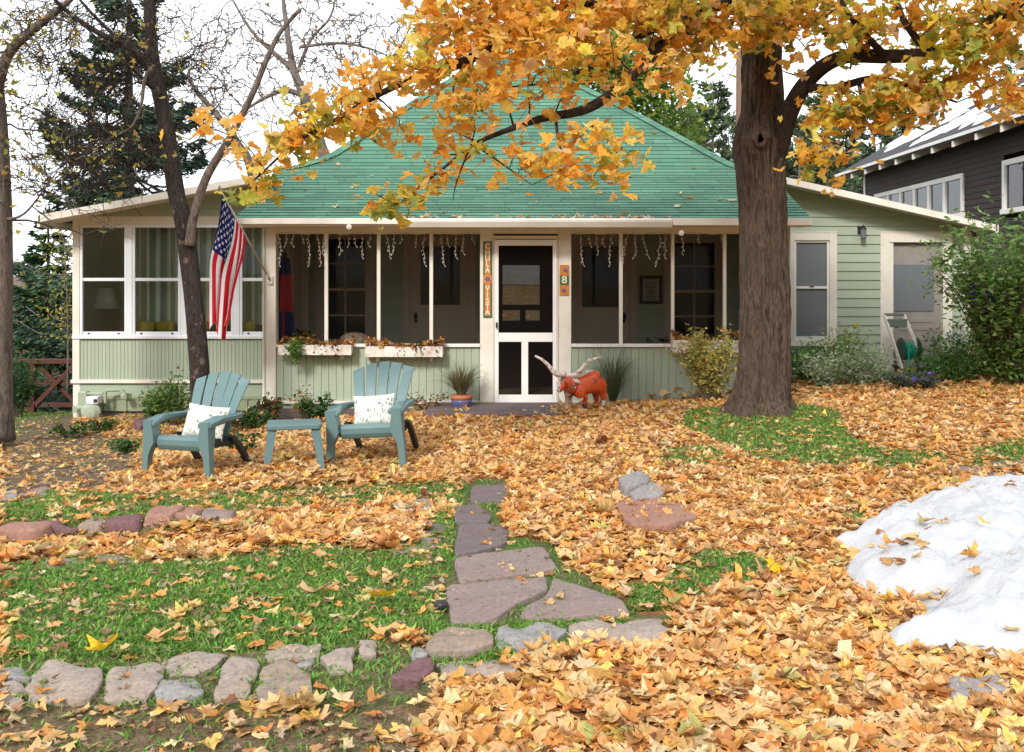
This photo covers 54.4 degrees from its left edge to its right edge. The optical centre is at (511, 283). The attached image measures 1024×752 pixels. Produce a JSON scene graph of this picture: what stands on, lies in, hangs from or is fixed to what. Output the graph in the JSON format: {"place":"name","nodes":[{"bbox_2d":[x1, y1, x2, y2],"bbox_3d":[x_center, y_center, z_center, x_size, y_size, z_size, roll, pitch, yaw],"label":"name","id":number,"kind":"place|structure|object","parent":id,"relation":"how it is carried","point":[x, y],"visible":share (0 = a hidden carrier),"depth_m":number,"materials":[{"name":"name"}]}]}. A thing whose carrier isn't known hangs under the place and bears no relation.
{"place":"outdoors","nodes":[
{"label":"outdoors","id":0,"kind":"place"},
{"bbox_2d":[0,157,1023,751],"bbox_3d":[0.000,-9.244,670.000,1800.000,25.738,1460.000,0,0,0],"label":"ground","id":1,"kind":"structure","parent":0,"point":[400,711],"depth_m":4.66,"materials":[{"name":"plant"}]},
{"bbox_2d":[0,680,23,710],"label":"stone","id":2,"kind":"object","parent":1,"relation":"on","point":[13,686],"visible":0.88,"depth_m":3.79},
{"bbox_2d":[0,521,52,543],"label":"stone","id":3,"kind":"object","parent":1,"relation":"on","point":[23,531],"visible":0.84,"depth_m":6.17,"materials":[{"name":"pink stone"}]},
{"bbox_2d":[13,340,57,416],"bbox_3d":[-7.436,1.445,14.971,1.127,1.191,0.986,0,0,0],"label":"dark bush","id":4,"kind":"object","parent":1,"relation":"on","point":[23,392],"visible":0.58,"depth_m":14.96,"materials":[{"name":"green plant"}]},
{"bbox_2d":[13,203,71,399],"bbox_3d":[-9.702,0.750,20.979,2.889,4.901,3.006,0,0,0],"label":"spruce","id":5,"kind":"object","parent":1,"relation":"on","point":[35,260],"visible":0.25,"depth_m":20.73,"materials":[{"name":"green plant"}]},
{"bbox_2d":[19,359,72,412],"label":"wooden gate","id":6,"kind":"structure","parent":1,"relation":"on","point":[59,382],"depth_m":16.95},
{"bbox_2d":[13,201,94,393],"bbox_3d":[-7.335,0.171,16.484,1.702,3.312,3.584,0,0,-29],"label":"yellow sapling","id":7,"kind":"object","parent":1,"relation":"on","point":[67,310],"visible":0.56,"depth_m":16.48,"materials":[{"name":"grey plant"}]},
{"bbox_2d":[23,660,102,705],"bbox_3d":[-1.746,1.586,3.890,0.331,0.112,0.374,0,0,0],"label":"stone","id":8,"kind":"object","parent":1,"relation":"on","point":[79,686],"visible":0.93,"depth_m":3.85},
{"bbox_2d":[0,0,137,442],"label":"edge tree","id":9,"kind":"object","parent":1,"relation":"on","point":[7,419],"visible":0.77,"depth_m":11.31,"materials":[{"name":"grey plant"}]},
{"bbox_2d":[48,420,97,437],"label":"bed plant","id":10,"kind":"object","parent":1,"relation":"on","point":[58,427],"visible":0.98,"depth_m":11.96,"materials":[{"name":"green plant"}]},
{"bbox_2d":[72,388,127,418],"bbox_3d":[-5.715,1.741,13.805,0.755,0.557,0.230,0,0,0],"label":"gas meter","id":11,"kind":"object","parent":1,"relation":"on","point":[87,405],"visible":0.88,"depth_m":13.80,"materials":[{"name":"green paint"}]},
{"bbox_2d":[13,0,209,413],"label":"spruce","id":12,"kind":"object","parent":1,"relation":"on","point":[49,329],"visible":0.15,"depth_m":19.18,"materials":[{"name":"green plant"}]},
{"bbox_2d":[104,514,143,534],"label":"stone","id":13,"kind":"object","parent":1,"relation":"on","point":[132,522],"visible":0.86,"depth_m":6.34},
{"bbox_2d":[106,436,141,453],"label":"bed plant","id":14,"kind":"object","parent":1,"relation":"on","point":[127,447],"visible":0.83,"depth_m":9.95,"materials":[{"name":"green plant"}]},
{"bbox_2d":[103,662,164,705],"bbox_3d":[-1.476,1.590,3.890,0.218,0.103,0.404,0,0,-16],"label":"stone","id":15,"kind":"object","parent":1,"relation":"on","point":[142,683],"visible":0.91,"depth_m":3.86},
{"bbox_2d":[0,0,268,406],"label":"twisted tree","id":16,"kind":"object","parent":1,"relation":"on","point":[198,356],"visible":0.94,"depth_m":11.18,"materials":[{"name":"brown plant"}]},
{"bbox_2d":[47,64,155,184],"bbox_3d":[-4.540,-1.754,10.963,1.011,1.357,0.709,0,0,31],"label":"dangling limb","id":17,"kind":"object","parent":16,"relation":"attached to","point":[147,73],"visible":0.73,"depth_m":10.97,"materials":[{"name":"brown plant"}]},
{"bbox_2d":[184,1,329,245],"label":"leaning limb","id":18,"kind":"object","parent":16,"relation":"attached to","point":[199,197],"visible":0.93,"depth_m":11.08,"materials":[{"name":"grey plant"}]},
{"bbox_2d":[143,505,184,527],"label":"stone","id":19,"kind":"object","parent":1,"relation":"on","point":[155,514],"visible":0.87,"depth_m":6.44,"materials":[{"name":"pink stone"}]},
{"bbox_2d":[139,365,189,425],"bbox_3d":[-4.315,1.456,12.675,0.853,0.821,0.629,0,0,0],"label":"feathery plant","id":20,"kind":"object","parent":1,"relation":"on","point":[175,395],"visible":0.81,"depth_m":12.64,"materials":[{"name":"green plant"}]},
{"bbox_2d":[154,678,203,703],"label":"stone","id":21,"kind":"object","parent":1,"relation":"on","point":[171,691],"visible":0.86,"depth_m":3.77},
{"bbox_2d":[161,651,227,676],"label":"stone","id":22,"kind":"object","parent":1,"relation":"on","point":[214,660],"visible":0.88,"depth_m":4.07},
{"bbox_2d":[142,372,250,476],"bbox_3d":[-2.630,1.186,8.453,0.659,0.810,0.747,0,0,17],"label":"garden chair","id":23,"kind":"object","parent":1,"relation":"on","point":[205,442],"visible":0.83,"depth_m":8.34,"materials":[{"name":"blue plastic"}]},
{"bbox_2d":[181,403,229,440],"bbox_3d":[-2.596,1.173,8.435,0.400,0.290,0.129,4,-19,17],"label":"pillow","id":24,"kind":"object","parent":23,"relation":"on","point":[196,414],"visible":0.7,"depth_m":8.39,"materials":[{"name":"white fabric"}]},
{"bbox_2d":[201,508,235,520],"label":"stone","id":25,"kind":"object","parent":1,"relation":"on","point":[218,513],"visible":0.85,"depth_m":6.55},
{"bbox_2d":[214,656,259,704],"bbox_3d":[-1.093,1.589,3.956,0.155,0.114,0.456,0,0,-5],"label":"stone","id":26,"kind":"object","parent":1,"relation":"on","point":[236,668],"visible":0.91,"depth_m":3.93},
{"bbox_2d":[232,409,276,429],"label":"bed plant","id":27,"kind":"object","parent":1,"relation":"on","point":[246,420],"visible":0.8,"depth_m":11.92,"materials":[{"name":"green plant"}]},
{"bbox_2d":[254,392,286,419],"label":"bed plant","id":28,"kind":"object","parent":1,"relation":"on","point":[275,407],"visible":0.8,"depth_m":12.47,"materials":[{"name":"green plant"}]},
{"bbox_2d":[256,660,312,705],"bbox_3d":[-0.897,1.599,3.914,0.213,0.106,0.379,0,0,-13],"label":"stone","id":29,"kind":"object","parent":1,"relation":"on","point":[300,678],"visible":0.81,"depth_m":3.92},
{"bbox_2d":[263,643,320,662],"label":"stone","id":30,"kind":"object","parent":1,"relation":"on","point":[277,655],"visible":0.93,"depth_m":4.21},
{"bbox_2d":[170,0,416,157],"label":"bare tree","id":31,"kind":"object","parent":1,"relation":"on","point":[294,71],"visible":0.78,"depth_m":23.92,"materials":[{"name":"grey plant"}]},
{"bbox_2d":[264,419,323,467],"bbox_3d":[-1.918,1.419,8.767,0.518,0.400,0.389,0,0,-12],"label":"side table","id":32,"kind":"object","parent":1,"relation":"on","point":[274,426],"visible":0.91,"depth_m":8.63,"materials":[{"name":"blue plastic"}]},
{"bbox_2d":[159,0,440,175],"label":"bare tree","id":33,"kind":"object","parent":1,"relation":"on","point":[216,114],"visible":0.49,"depth_m":23.94,"materials":[{"name":"grey plant"}]},
{"bbox_2d":[292,394,335,418],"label":"bed plant","id":34,"kind":"object","parent":1,"relation":"on","point":[321,410],"visible":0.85,"depth_m":12.53,"materials":[{"name":"green plant"}]},
{"bbox_2d":[320,647,354,674],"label":"stone","id":35,"kind":"object","parent":1,"relation":"on","point":[341,657],"visible":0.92,"depth_m":4.14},
{"bbox_2d":[359,640,377,660],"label":"stone","id":36,"kind":"object","parent":1,"relation":"on","point":[368,649],"visible":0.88,"depth_m":4.25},
{"bbox_2d":[324,361,418,464],"bbox_3d":[-1.277,1.202,9.350,0.745,0.874,0.845,-4,0,8],"label":"garden chair","id":37,"kind":"object","parent":1,"relation":"on","point":[397,426],"visible":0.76,"depth_m":9.20,"materials":[{"name":"blue plastic"}]},
{"bbox_2d":[353,393,393,423],"bbox_3d":[-1.295,1.188,9.324,0.400,0.300,0.130,-5,-21,8],"label":"pillow","id":38,"kind":"object","parent":37,"relation":"on","point":[371,409],"visible":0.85,"depth_m":9.27,"materials":[{"name":"white fabric"}]},
{"bbox_2d":[391,657,433,688],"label":"stone","id":39,"kind":"object","parent":1,"relation":"on","point":[406,677],"visible":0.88,"depth_m":4.01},
{"bbox_2d":[425,627,493,659],"bbox_3d":[-0.228,1.616,4.404,0.296,0.118,0.310,0,0,0],"label":"stone","id":40,"kind":"object","parent":1,"relation":"on","point":[467,643],"visible":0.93,"depth_m":4.33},
{"bbox_2d":[455,504,490,524],"bbox_3d":[-0.270,1.623,6.860,0.260,0.095,0.523,0,0,0],"label":"flagstone","id":41,"kind":"object","parent":1,"relation":"on","point":[466,516],"visible":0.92,"depth_m":6.77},
{"bbox_2d":[436,660,518,679],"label":"stone","id":42,"kind":"object","parent":1,"relation":"on","point":[483,669],"visible":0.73,"depth_m":4.13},
{"bbox_2d":[455,523,508,557],"bbox_3d":[-0.183,1.621,6.193,0.334,0.096,0.734,0,0,0],"label":"flagstone","id":43,"kind":"object","parent":1,"relation":"on","point":[468,540],"visible":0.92,"depth_m":6.16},
{"bbox_2d":[470,485,507,503],"bbox_3d":[-0.173,1.618,7.515,0.282,0.096,0.580,0,0,0],"label":"flagstone","id":44,"kind":"object","parent":1,"relation":"on","point":[483,494],"visible":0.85,"depth_m":7.46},
{"bbox_2d":[446,576,547,627],"bbox_3d":[-0.077,1.626,5.010,0.528,0.101,0.732,0,0,0],"label":"flagstone","id":45,"kind":"object","parent":1,"relation":"on","point":[473,599],"visible":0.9,"depth_m":5.01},
{"bbox_2d":[455,547,556,583],"bbox_3d":[-0.042,1.624,5.638,0.674,0.095,0.490,0,0,-22],"label":"flagstone","id":46,"kind":"object","parent":1,"relation":"on","point":[469,569],"visible":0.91,"depth_m":5.59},
{"bbox_2d":[424,402,589,417],"bbox_3d":[0.423,1.603,12.400,2.947,0.115,1.100,0,0,0],"label":"doorstep","id":47,"kind":"object","parent":1,"relation":"on","point":[501,409],"visible":0.28,"depth_m":12.20,"materials":[{"name":"grey stone"}]},
{"bbox_2d":[425,357,489,406],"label":"potted grass","id":48,"kind":"object","parent":47,"relation":"on","point":[460,383],"depth_m":12.46,"materials":[{"name":"green plant"}]},
{"bbox_2d":[535,355,606,409],"bbox_3d":[0.738,1.202,12.030,0.953,0.694,0.294,0,0,-28],"label":"longhorn statue","id":49,"kind":"object","parent":47,"relation":"on","point":[575,384],"visible":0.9,"depth_m":12.00,"materials":[{"name":"paint"}]},
{"bbox_2d":[0,437,1023,751],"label":"fallen leaves","id":50,"kind":"object","parent":1,"relation":"on","point":[764,713],"visible":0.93,"depth_m":4.89,"materials":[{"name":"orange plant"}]},
{"bbox_2d":[0,402,1023,751],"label":"grass","id":51,"kind":"structure","parent":1,"relation":"on","point":[294,576],"depth_m":5.14,"materials":[{"name":"plant"}]},
{"bbox_2d":[0,344,1023,466],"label":"fallen leaves","id":52,"kind":"object","parent":1,"relation":"on","point":[540,436],"visible":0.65,"depth_m":10.54,"materials":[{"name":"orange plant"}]},
{"bbox_2d":[37,49,998,418],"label":"cottage","id":53,"kind":"structure","parent":1,"relation":"on","point":[843,275],"depth_m":14.81,"materials":[{"name":"green"}]},
{"bbox_2d":[80,225,126,335],"bbox_3d":[-5.735,-0.039,14.000,0.659,1.562,0.060,0,0,0],"label":"window","id":54,"kind":"structure","parent":53,"relation":"in","point":[82,279],"depth_m":13.97,"materials":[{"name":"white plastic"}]},
{"bbox_2d":[94,288,120,330],"bbox_3d":[-5.989,0.805,14.700,0.420,1.470,0.420,0,0,0],"label":"floor lamp","id":55,"kind":"object","parent":53,"relation":"in","point":[106,298],"visible":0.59,"depth_m":14.58,"materials":[{"name":"fabric"}]},
{"bbox_2d":[115,230,123,330],"bbox_3d":[-6.041,-0.039,15.302,0.270,1.562,0.063,0,0,0],"label":"curtain","id":56,"kind":"object","parent":53,"relation":"hanging from","point":[119,273],"visible":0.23,"depth_m":15.29,"materials":[{"name":"fabric"}]},
{"bbox_2d":[132,225,180,335],"bbox_3d":[-4.990,-0.039,14.000,0.676,1.562,0.060,0,0,0],"label":"window","id":57,"kind":"structure","parent":53,"relation":"in","point":[134,279],"depth_m":13.97,"materials":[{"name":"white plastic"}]},
{"bbox_2d":[136,228,177,324],"bbox_3d":[-5.051,-0.124,14.252,0.682,1.432,0.063,0,0,0],"label":"curtain","id":58,"kind":"object","parent":53,"relation":"hanging from","point":[156,257],"visible":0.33,"depth_m":14.25,"materials":[{"name":"fabric"}]},
{"bbox_2d":[195,228,230,324],"bbox_3d":[-4.308,-0.124,14.251,0.724,1.432,0.063,0,0,0],"label":"curtain","id":59,"kind":"object","parent":53,"relation":"hanging from","point":[205,238],"visible":0.11,"depth_m":14.24,"materials":[{"name":"fabric"}]},
{"bbox_2d":[209,185,272,339],"bbox_3d":[-3.326,-0.256,12.525,0.354,1.896,0.934,0,0,42],"label":"flag","id":60,"kind":"object","parent":53,"relation":"attached to","point":[227,255],"visible":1,"depth_m":12.24,"materials":[{"name":"fabric"}]},
{"bbox_2d":[240,227,261,335],"bbox_3d":[-3.483,-0.039,14.000,0.676,1.562,0.060,0,0,0],"label":"window","id":61,"kind":"structure","parent":53,"relation":"in","point":[242,279],"depth_m":13.98,"materials":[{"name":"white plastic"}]},
{"bbox_2d":[243,228,261,324],"bbox_3d":[-3.664,-0.124,14.252,0.456,1.432,0.063,0,0,0],"label":"curtain","id":62,"kind":"object","parent":53,"relation":"hanging from","point":[252,298],"visible":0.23,"depth_m":14.25,"materials":[{"name":"fabric"}]},
{"bbox_2d":[279,252,295,342],"bbox_3d":[-3.076,0.605,13.500,0.366,2.050,0.320,0,0,0],"label":"furled umbrella","id":63,"kind":"object","parent":53,"relation":"on","point":[286,322],"visible":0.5,"depth_m":13.43,"materials":[{"name":"blue fabric"}]},
{"bbox_2d":[277,336,355,359],"bbox_3d":[-2.532,0.827,12.854,1.030,0.307,0.247,0,0,0],"label":"window box","id":64,"kind":"object","parent":53,"relation":"attached to","point":[319,347],"visible":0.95,"depth_m":12.78,"materials":[{"name":"white paint"}]},
{"bbox_2d":[315,234,374,342],"bbox_3d":[-2.546,0.071,15.200,0.948,1.842,0.120,0,0,0],"label":"inner window","id":65,"kind":"structure","parent":53,"relation":"in","point":[351,276],"depth_m":15.22,"materials":[{"name":"glass"}]},
{"bbox_2d":[278,232,478,266],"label":"icicle lights","id":66,"kind":"object","parent":53,"relation":"hanging from","point":[371,239],"visible":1,"depth_m":12.90,"materials":[{"name":"white plastic"}]},
{"bbox_2d":[364,335,444,360],"bbox_3d":[-1.383,0.834,12.843,1.053,0.342,0.244,0,0,0],"label":"window box","id":67,"kind":"object","parent":53,"relation":"attached to","point":[430,349],"visible":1,"depth_m":12.78,"materials":[{"name":"white paint"}]},
{"bbox_2d":[410,238,468,342],"bbox_3d":[-1.106,0.468,15.190,0.906,2.324,0.120,0,0,0],"label":"inner door","id":68,"kind":"structure","parent":53,"relation":"in","point":[450,282],"depth_m":15.20,"materials":[{"name":"paint"}]},
{"bbox_2d":[483,241,491,316],"bbox_3d":[-0.318,-0.054,12.951,0.115,0.990,0.028,0,0,0],"label":"name sign","id":69,"kind":"object","parent":53,"relation":"attached to","point":[487,278],"visible":1,"depth_m":12.95,"materials":[{"name":"wood"}]},
{"bbox_2d":[304,88,735,217],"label":"roof leaves","id":70,"kind":"object","parent":53,"relation":"on","point":[559,216],"visible":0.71,"depth_m":12.59,"materials":[{"name":"brown plant"}]},
{"bbox_2d":[494,234,557,388],"bbox_3d":[0.204,0.396,15.212,1.102,2.468,0.096,0,0,0],"label":"front door","id":71,"kind":"structure","parent":53,"relation":"in","point":[525,272],"depth_m":15.20,"materials":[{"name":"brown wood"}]},
{"bbox_2d":[495,240,557,401],"bbox_3d":[0.188,0.493,12.945,0.823,2.126,0.070,0,0,0],"label":"screen door","id":72,"kind":"structure","parent":53,"relation":"in","point":[524,338],"depth_m":12.95,"materials":[{"name":"white paint"}]},
{"bbox_2d":[575,238,629,342],"bbox_3d":[1.383,0.468,15.190,0.834,2.324,0.120,0,0,0],"label":"window screen","id":73,"kind":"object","parent":53,"relation":"in","point":[596,283],"depth_m":15.20,"materials":[{"name":"paint"}]},
{"bbox_2d":[639,276,661,303],"bbox_3d":[2.116,0.096,15.170,0.349,0.433,0.030,0,0,0],"label":"framed notice","id":74,"kind":"object","parent":53,"relation":"attached to","point":[650,289],"visible":1,"depth_m":15.17,"materials":[{"name":"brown wood"}]},
{"bbox_2d":[573,232,736,266],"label":"icicle lights","id":75,"kind":"object","parent":53,"relation":"hanging from","point":[622,262],"visible":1,"depth_m":12.90,"materials":[{"name":"white plastic"}]},
{"bbox_2d":[664,234,721,342],"bbox_3d":[2.784,0.101,15.200,0.966,1.782,0.120,0,0,0],"label":"inner window","id":76,"kind":"structure","parent":53,"relation":"in","point":[697,269],"depth_m":15.22,"materials":[{"name":"glass"}]},
{"bbox_2d":[670,329,738,356],"bbox_3d":[2.542,0.769,12.848,0.999,0.362,0.251,0,0,0],"label":"window box","id":77,"kind":"object","parent":53,"relation":"attached to","point":[676,340],"visible":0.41,"depth_m":12.78,"materials":[{"name":"white paint"}]},
{"bbox_2d":[790,232,837,345],"bbox_3d":[4.485,0.082,14.900,0.783,1.712,0.120,0,0,0],"label":"window","id":78,"kind":"structure","parent":53,"relation":"in","point":[813,255],"depth_m":14.94,"materials":[{"name":"beige paint"}]},
{"bbox_2d":[893,243,940,370],"bbox_3d":[6.071,0.538,14.945,0.731,2.325,0.090,0,0,0],"label":"door","id":79,"kind":"structure","parent":53,"relation":"in","point":[922,314],"depth_m":14.95,"materials":[{"name":"grey paint"}]},
{"bbox_2d":[494,622,566,651],"bbox_3d":[0.086,1.627,4.516,0.330,0.118,0.354,0,0,0],"label":"stone","id":80,"kind":"object","parent":1,"relation":"on","point":[513,638],"visible":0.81,"depth_m":4.49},
{"bbox_2d":[520,579,628,620],"bbox_3d":[0.304,1.635,5.064,0.529,0.096,0.630,0,0,0],"label":"flagstone","id":81,"kind":"object","parent":1,"relation":"on","point":[585,603],"visible":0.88,"depth_m":4.92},
{"bbox_2d":[159,0,1023,419],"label":"maple tree","id":82,"kind":"object","parent":1,"relation":"on","point":[529,32],"visible":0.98,"depth_m":8.89,"materials":[{"name":"orange plant"}]},
{"bbox_2d":[573,343,653,401],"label":"tall grass","id":83,"kind":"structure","parent":1,"relation":"on","point":[614,383],"depth_m":12.68,"materials":[{"name":"green plant"}]},
{"bbox_2d":[568,618,667,650],"bbox_3d":[0.492,1.638,4.595,0.462,0.111,0.395,0,0,0],"label":"stone","id":84,"kind":"object","parent":1,"relation":"on","point":[649,629],"visible":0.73,"depth_m":4.60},
{"bbox_2d":[525,0,725,148],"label":"broadleaf tree","id":85,"kind":"object","parent":1,"relation":"on","point":[663,113],"visible":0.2,"depth_m":25.19,"materials":[{"name":"green plant"}]},
{"bbox_2d":[618,471,649,497],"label":"stone","id":86,"kind":"object","parent":1,"relation":"on","point":[628,483],"visible":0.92,"depth_m":7.35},
{"bbox_2d":[629,481,666,499],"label":"stone","id":87,"kind":"object","parent":1,"relation":"on","point":[646,491],"visible":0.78,"depth_m":7.12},
{"bbox_2d":[616,497,696,531],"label":"sandstone slab","id":88,"kind":"structure","parent":1,"relation":"on","point":[674,518],"depth_m":6.51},
{"bbox_2d":[664,318,737,400],"bbox_3d":[2.454,0.961,12.310,0.944,1.079,0.831,0,0,-25],"label":"yellow shrub","id":89,"kind":"object","parent":1,"relation":"on","point":[699,358],"visible":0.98,"depth_m":12.24,"materials":[{"name":"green plant"}]},
{"bbox_2d":[690,79,735,161],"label":"pine tree","id":90,"kind":"object","parent":1,"relation":"on","point":[723,105],"visible":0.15,"depth_m":47.76,"materials":[{"name":"green plant"}]},
{"bbox_2d":[736,48,741,124],"bbox_3d":[5.525,-2.167,24.000,0.298,6.982,0.297,0,0,0],"label":"utility pole","id":91,"kind":"object","parent":1,"relation":"on","point":[738,88],"visible":0.08,"depth_m":23.91,"materials":[{"name":"brown wood"}]},
{"bbox_2d":[786,114,831,186],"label":"pine tree","id":92,"kind":"object","parent":1,"relation":"on","point":[791,172],"visible":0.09,"depth_m":45.95,"materials":[{"name":"green plant"}]},
{"bbox_2d":[791,337,836,381],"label":"bed plant","id":93,"kind":"object","parent":1,"relation":"on","point":[801,375],"visible":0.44,"depth_m":13.84,"materials":[{"name":"green plant"}]},
{"bbox_2d":[793,93,843,187],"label":"pine tree","id":94,"kind":"object","parent":1,"relation":"on","point":[808,101],"visible":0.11,"depth_m":61.55,"materials":[{"name":"green plant"}]},
{"bbox_2d":[793,343,863,386],"bbox_3d":[4.196,1.101,13.154,0.922,0.685,0.762,0,0,39],"label":"bed plant","id":95,"kind":"object","parent":1,"relation":"on","point":[823,375],"visible":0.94,"depth_m":13.14,"materials":[{"name":"green plant"}]},
{"bbox_2d":[805,133,861,191],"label":"pine tree","id":96,"kind":"object","parent":1,"relation":"on","point":[849,182],"visible":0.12,"depth_m":43.80,"materials":[{"name":"green plant"}]},
{"bbox_2d":[812,321,891,368],"bbox_3d":[4.581,0.978,13.872,1.126,0.930,0.889,0,0,-27],"label":"bed plant","id":97,"kind":"object","parent":1,"relation":"on","point":[848,337],"visible":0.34,"depth_m":13.82,"materials":[{"name":"green plant"}]},
{"bbox_2d":[824,326,905,384],"bbox_3d":[4.642,0.992,13.082,1.129,0.853,0.805,0,0,0],"label":"bed plant","id":98,"kind":"object","parent":1,"relation":"on","point":[868,377],"visible":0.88,"depth_m":13.04,"materials":[{"name":"green plant"}]},
{"bbox_2d":[844,116,901,193],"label":"pine tree","id":99,"kind":"object","parent":1,"relation":"on","point":[870,149],"visible":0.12,"depth_m":59.33,"materials":[{"name":"green plant"}]},
{"bbox_2d":[883,313,924,372],"bbox_3d":[5.613,0.875,14.188,0.524,0.891,0.403,0,0,0],"label":"hose reel cart","id":100,"kind":"object","parent":1,"relation":"on","point":[902,348],"visible":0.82,"depth_m":14.18,"materials":[{"name":"beige paint"}]},
{"bbox_2d":[882,369,943,388],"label":"bed plant","id":101,"kind":"object","parent":1,"relation":"on","point":[929,379],"visible":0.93,"depth_m":12.45,"materials":[{"name":"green plant"}]},
{"bbox_2d":[834,76,1023,339],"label":"dark house","id":102,"kind":"structure","parent":1,"relation":"on","point":[966,168],"depth_m":19.82,"materials":[{"name":"brown"}]},
{"bbox_2d":[874,173,964,216],"bbox_3d":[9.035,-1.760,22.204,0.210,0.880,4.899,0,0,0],"label":"window","id":103,"kind":"structure","parent":102,"relation":"in","point":[945,194],"depth_m":21.11,"materials":[{"name":"white paint"}]},
{"bbox_2d":[1000,155,1023,214],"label":"window","id":104,"kind":"structure","parent":102,"relation":"in","point":[1013,168],"depth_m":17.87,"materials":[{"name":"white paint"}]},
{"bbox_2d":[836,473,1023,656],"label":"snow pile","id":105,"kind":"object","parent":1,"relation":"on","point":[984,605],"visible":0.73,"depth_m":5.20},
{"bbox_2d":[910,316,988,367],"bbox_3d":[6.082,0.890,13.650,1.223,0.902,0.959,0,0,0],"label":"bed plant","id":106,"kind":"object","parent":1,"relation":"on","point":[939,337],"visible":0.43,"depth_m":13.62,"materials":[{"name":"green plant"}]},
{"bbox_2d":[915,344,996,383],"bbox_3d":[5.753,1.072,12.888,1.070,0.560,0.842,0,0,13],"label":"bed plant","id":107,"kind":"object","parent":1,"relation":"on","point":[947,369],"visible":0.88,"depth_m":12.83,"materials":[{"name":"green plant"}]},
{"bbox_2d":[901,190,1023,384],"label":"bush","id":108,"kind":"object","parent":1,"relation":"on","point":[1001,347],"visible":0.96,"depth_m":12.46,"materials":[{"name":"green plant"}]},
{"bbox_2d":[947,673,1015,701],"bbox_3d":[1.874,1.622,3.964,0.408,0.104,0.198,0,0,-13],"label":"stone","id":109,"kind":"object","parent":1,"relation":"on","point":[961,687],"visible":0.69,"depth_m":3.92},
{"bbox_2d":[0,0,1023,275],"label":"sky","id":110,"kind":"structure","parent":0,"point":[220,174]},
{"bbox_2d":[884,76,1023,151],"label":"roof snow","id":111,"kind":"structure","parent":0,"point":[958,110],"depth_m":22.57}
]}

